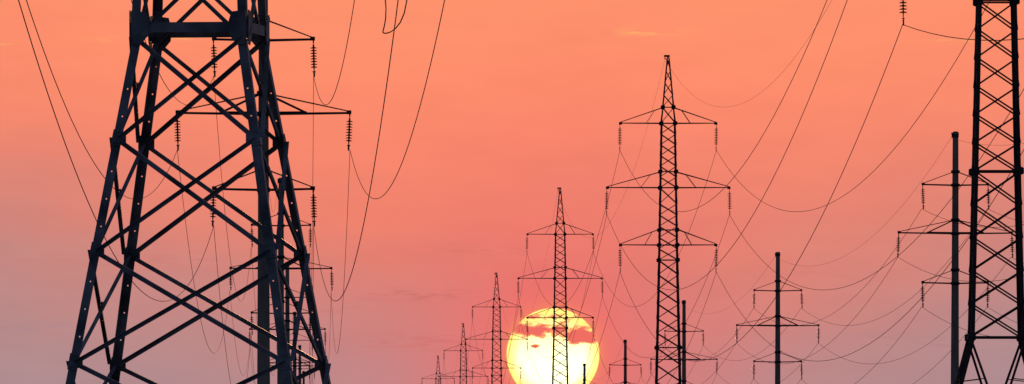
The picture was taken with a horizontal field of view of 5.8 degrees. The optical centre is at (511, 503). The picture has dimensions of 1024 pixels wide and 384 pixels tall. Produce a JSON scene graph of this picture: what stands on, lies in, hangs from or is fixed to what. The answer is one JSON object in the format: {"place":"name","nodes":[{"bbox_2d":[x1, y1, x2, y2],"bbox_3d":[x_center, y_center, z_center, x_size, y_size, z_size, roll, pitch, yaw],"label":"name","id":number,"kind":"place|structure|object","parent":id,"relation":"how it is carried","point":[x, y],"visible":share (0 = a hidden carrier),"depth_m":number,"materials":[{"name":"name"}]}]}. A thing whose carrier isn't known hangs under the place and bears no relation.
{"place":"outdoors","nodes":[
{"label":"outdoors","id":0,"kind":"place"},
{"bbox_2d":[0,0,1023,383],"label":"sky","id":1,"kind":"structure","parent":0,"point":[523,100],"materials":[{"name":"orange"}]},
{"bbox_2d":[507,308,598,383],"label":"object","id":2,"kind":"object","parent":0,"point":[540,331],"visible":0.85,"depth_m":19930.90,"materials":[{"name":"yellow"}]},
{"bbox_3d":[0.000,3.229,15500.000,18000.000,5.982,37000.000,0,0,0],"label":"ground","id":3,"kind":"structure","parent":0,"visible":0},
{"bbox_2d":[66,0,330,383],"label":"anchor pylon","id":4,"kind":"object","parent":3,"relation":"on","point":[160,31],"visible":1,"depth_m":199.13,"materials":[{"name":"metal"}]},
{"bbox_2d":[174,0,352,383],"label":"concrete pylon","id":5,"kind":"object","parent":3,"relation":"on","point":[263,321],"visible":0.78,"depth_m":436.81,"materials":[{"name":"paint"}]},
{"bbox_2d":[18,0,253,383],"bbox_3d":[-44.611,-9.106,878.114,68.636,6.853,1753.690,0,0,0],"label":"power line wire","id":6,"kind":"object","parent":5,"relation":"hanging from","point":[87,199],"visible":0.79,"depth_m":258.70,"materials":[{"name":"metal"}]},
{"bbox_2d":[26,0,253,381],"bbox_3d":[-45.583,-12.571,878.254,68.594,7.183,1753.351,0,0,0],"label":"power line wire","id":7,"kind":"object","parent":5,"relation":"hanging from","point":[114,188],"visible":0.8,"depth_m":317.32,"materials":[{"name":"metal"}]},
{"bbox_2d":[131,0,274,372],"bbox_3d":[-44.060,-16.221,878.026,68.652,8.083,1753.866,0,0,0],"label":"power line wire","id":8,"kind":"object","parent":5,"relation":"hanging from","point":[221,177],"visible":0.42,"depth_m":478.07,"materials":[{"name":"metal"}]},
{"bbox_2d":[309,0,354,368],"bbox_3d":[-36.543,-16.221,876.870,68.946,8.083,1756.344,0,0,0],"label":"power line wire","id":9,"kind":"object","parent":5,"relation":"hanging from","point":[313,119],"visible":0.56,"depth_m":430.99,"materials":[{"name":"metal"}]},
{"bbox_2d":[309,0,406,383],"bbox_3d":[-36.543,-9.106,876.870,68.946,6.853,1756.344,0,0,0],"label":"power line wire","id":10,"kind":"object","parent":5,"relation":"hanging from","point":[393,30],"visible":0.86,"depth_m":242.38,"materials":[{"name":"metal"}]},
{"bbox_2d":[325,0,444,353],"bbox_3d":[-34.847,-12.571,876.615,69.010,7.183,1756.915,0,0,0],"label":"power line wire","id":11,"kind":"object","parent":5,"relation":"hanging from","point":[392,182],"visible":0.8,"depth_m":347.59,"materials":[{"name":"metal"}]},
{"bbox_2d":[229,178,333,383],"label":"concrete pylon","id":12,"kind":"object","parent":3,"relation":"on","point":[281,257],"visible":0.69,"depth_m":744.84,"materials":[{"name":"paint"}]},
{"bbox_2d":[248,262,326,378],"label":"concrete pylon","id":13,"kind":"object","parent":3,"relation":"on","point":[287,316],"visible":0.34,"depth_m":999.81,"materials":[{"name":"paint"}]},
{"bbox_2d":[270,312,312,383],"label":"concrete pylon","id":14,"kind":"object","parent":3,"relation":"on","point":[294,365],"visible":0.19,"depth_m":1249.81,"materials":[{"name":"paint"}]},
{"bbox_2d":[292,345,314,383],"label":"concrete pylon","id":15,"kind":"object","parent":3,"relation":"on","point":[299,367],"visible":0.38,"depth_m":1499.81,"materials":[{"name":"paint"}]},
{"bbox_2d":[422,356,454,383],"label":"lattice pylon","id":16,"kind":"object","parent":3,"relation":"on","point":[439,373],"visible":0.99,"depth_m":2973.57,"materials":[{"name":"metal"}]},
{"bbox_2d":[438,323,488,383],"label":"lattice pylon","id":17,"kind":"object","parent":3,"relation":"on","point":[460,376],"visible":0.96,"depth_m":2488.38,"materials":[{"name":"metal"}]},
{"bbox_2d":[441,0,826,381],"bbox_3d":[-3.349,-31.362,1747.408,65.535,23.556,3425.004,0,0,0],"label":"power line wire","id":18,"kind":"object","parent":17,"relation":"hanging from","point":[653,200],"visible":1,"depth_m":877.74,"materials":[{"name":"metal"}]},
{"bbox_2d":[465,273,527,383],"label":"lattice pylon","id":19,"kind":"object","parent":3,"relation":"on","point":[499,339],"visible":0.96,"depth_m":1990.38,"materials":[{"name":"metal"}]},
{"bbox_2d":[517,187,603,383],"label":"lattice pylon","id":20,"kind":"object","parent":3,"relation":"on","point":[565,278],"visible":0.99,"depth_m":1458.29,"materials":[{"name":"metal"}]},
{"bbox_2d":[520,150,1023,383],"bbox_3d":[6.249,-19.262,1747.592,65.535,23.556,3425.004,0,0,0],"label":"power line wire","id":21,"kind":"object","parent":20,"relation":"hanging from","point":[864,346],"visible":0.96,"depth_m":738.75,"materials":[{"name":"metal"}]},
{"bbox_2d":[573,363,594,383],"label":"concrete pylon","id":22,"kind":"object","parent":3,"relation":"on","point":[584,372],"visible":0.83,"depth_m":1639.87,"materials":[{"name":"paint"}]},
{"bbox_2d":[609,340,641,383],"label":"concrete pylon","id":23,"kind":"object","parent":3,"relation":"on","point":[625,359],"visible":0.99,"depth_m":1394.83,"materials":[{"name":"paint"}]},
{"bbox_2d":[607,209,1023,381],"bbox_3d":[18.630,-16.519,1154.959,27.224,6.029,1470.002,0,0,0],"label":"power line wire","id":24,"kind":"object","parent":23,"relation":"hanging from","point":[854,296],"visible":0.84,"depth_m":748.79,"materials":[{"name":"metal"}]},
{"bbox_2d":[647,257,1015,383],"bbox_3d":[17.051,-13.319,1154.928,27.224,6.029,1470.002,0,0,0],"label":"power line wire","id":25,"kind":"object","parent":23,"relation":"hanging from","point":[852,320],"visible":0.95,"depth_m":704.04,"materials":[{"name":"metal"}]},
{"bbox_2d":[605,55,731,383],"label":"lattice pylon","id":26,"kind":"object","parent":3,"relation":"on","point":[676,187],"visible":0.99,"depth_m":999.26,"materials":[{"name":"metal"}]},
{"bbox_2d":[650,300,717,383],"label":"concrete pylon","id":27,"kind":"object","parent":3,"relation":"on","point":[683,351],"visible":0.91,"depth_m":1138.82,"materials":[{"name":"paint"}]},
{"bbox_2d":[575,138,1023,383],"bbox_3d":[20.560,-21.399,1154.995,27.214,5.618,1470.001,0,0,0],"label":"power line wire","id":28,"kind":"object","parent":27,"relation":"hanging from","point":[816,265],"visible":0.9,"depth_m":803.16,"materials":[{"name":"metal"}]},
{"bbox_2d":[639,209,1014,381],"bbox_3d":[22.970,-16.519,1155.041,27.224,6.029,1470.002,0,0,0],"label":"power line wire","id":29,"kind":"object","parent":27,"relation":"hanging from","point":[863,323],"visible":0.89,"depth_m":821.01,"materials":[{"name":"metal"}]},
{"bbox_2d":[716,257,1023,382],"bbox_3d":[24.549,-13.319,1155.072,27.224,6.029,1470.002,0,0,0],"label":"power line wire","id":30,"kind":"object","parent":27,"relation":"hanging from","point":[907,355],"visible":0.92,"depth_m":786.15,"materials":[{"name":"metal"}]},
{"bbox_2d":[735,252,819,383],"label":"concrete pylon","id":31,"kind":"object","parent":3,"relation":"on","point":[777,317],"visible":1,"depth_m":918.82,"materials":[{"name":"paint"}]},
{"bbox_2d":[750,307,986,383],"bbox_3d":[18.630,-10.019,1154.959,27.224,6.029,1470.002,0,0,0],"label":"power line wire","id":32,"kind":"object","parent":31,"relation":"hanging from","point":[900,336],"visible":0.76,"depth_m":682.85,"materials":[{"name":"metal"}]},
{"bbox_2d":[896,131,1014,383],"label":"concrete pylon","id":33,"kind":"object","parent":3,"relation":"on","point":[955,185],"visible":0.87,"depth_m":665.81,"materials":[{"name":"paint"}]},
{"bbox_2d":[798,307,1016,383],"bbox_3d":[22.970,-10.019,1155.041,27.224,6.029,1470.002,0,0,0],"label":"power line wire","id":34,"kind":"object","parent":33,"relation":"hanging from","point":[959,341],"visible":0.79,"depth_m":688.09,"materials":[{"name":"metal"}]},
{"bbox_2d":[899,0,1023,383],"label":"lattice pylon","id":35,"kind":"object","parent":3,"relation":"on","point":[975,171],"visible":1,"depth_m":513.93,"materials":[{"name":"metal"}]},
{"bbox_2d":[434,2,830,381],"bbox_3d":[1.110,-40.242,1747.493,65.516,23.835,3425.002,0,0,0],"label":"power line wire","id":36,"kind":"object","parent":35,"relation":"hanging from","point":[631,176],"visible":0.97,"depth_m":1060.20,"materials":[{"name":"metal"}]},
{"bbox_2d":[462,1,846,383],"bbox_3d":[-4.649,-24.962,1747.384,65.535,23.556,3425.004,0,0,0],"label":"power line wire","id":37,"kind":"object","parent":35,"relation":"hanging from","point":[736,240],"visible":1,"depth_m":711.44,"materials":[{"name":"metal"}]},
{"bbox_2d":[479,3,988,382],"bbox_3d":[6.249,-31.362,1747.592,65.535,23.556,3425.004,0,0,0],"label":"power line wire","id":38,"kind":"object","parent":35,"relation":"hanging from","point":[765,203],"visible":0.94,"depth_m":857.83,"materials":[{"name":"metal"}]},
{"bbox_2d":[472,24,1023,382],"bbox_3d":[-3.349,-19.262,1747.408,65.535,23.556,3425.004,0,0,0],"label":"power line wire","id":39,"kind":"object","parent":35,"relation":"hanging from","point":[824,210],"visible":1,"depth_m":595.47,"materials":[{"name":"metal"}]},
{"bbox_2d":[522,89,1023,382],"bbox_3d":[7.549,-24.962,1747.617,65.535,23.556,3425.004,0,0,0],"label":"power line wire","id":40,"kind":"object","parent":35,"relation":"hanging from","point":[784,278],"visible":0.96,"depth_m":861.99,"materials":[{"name":"metal"}]}
]}

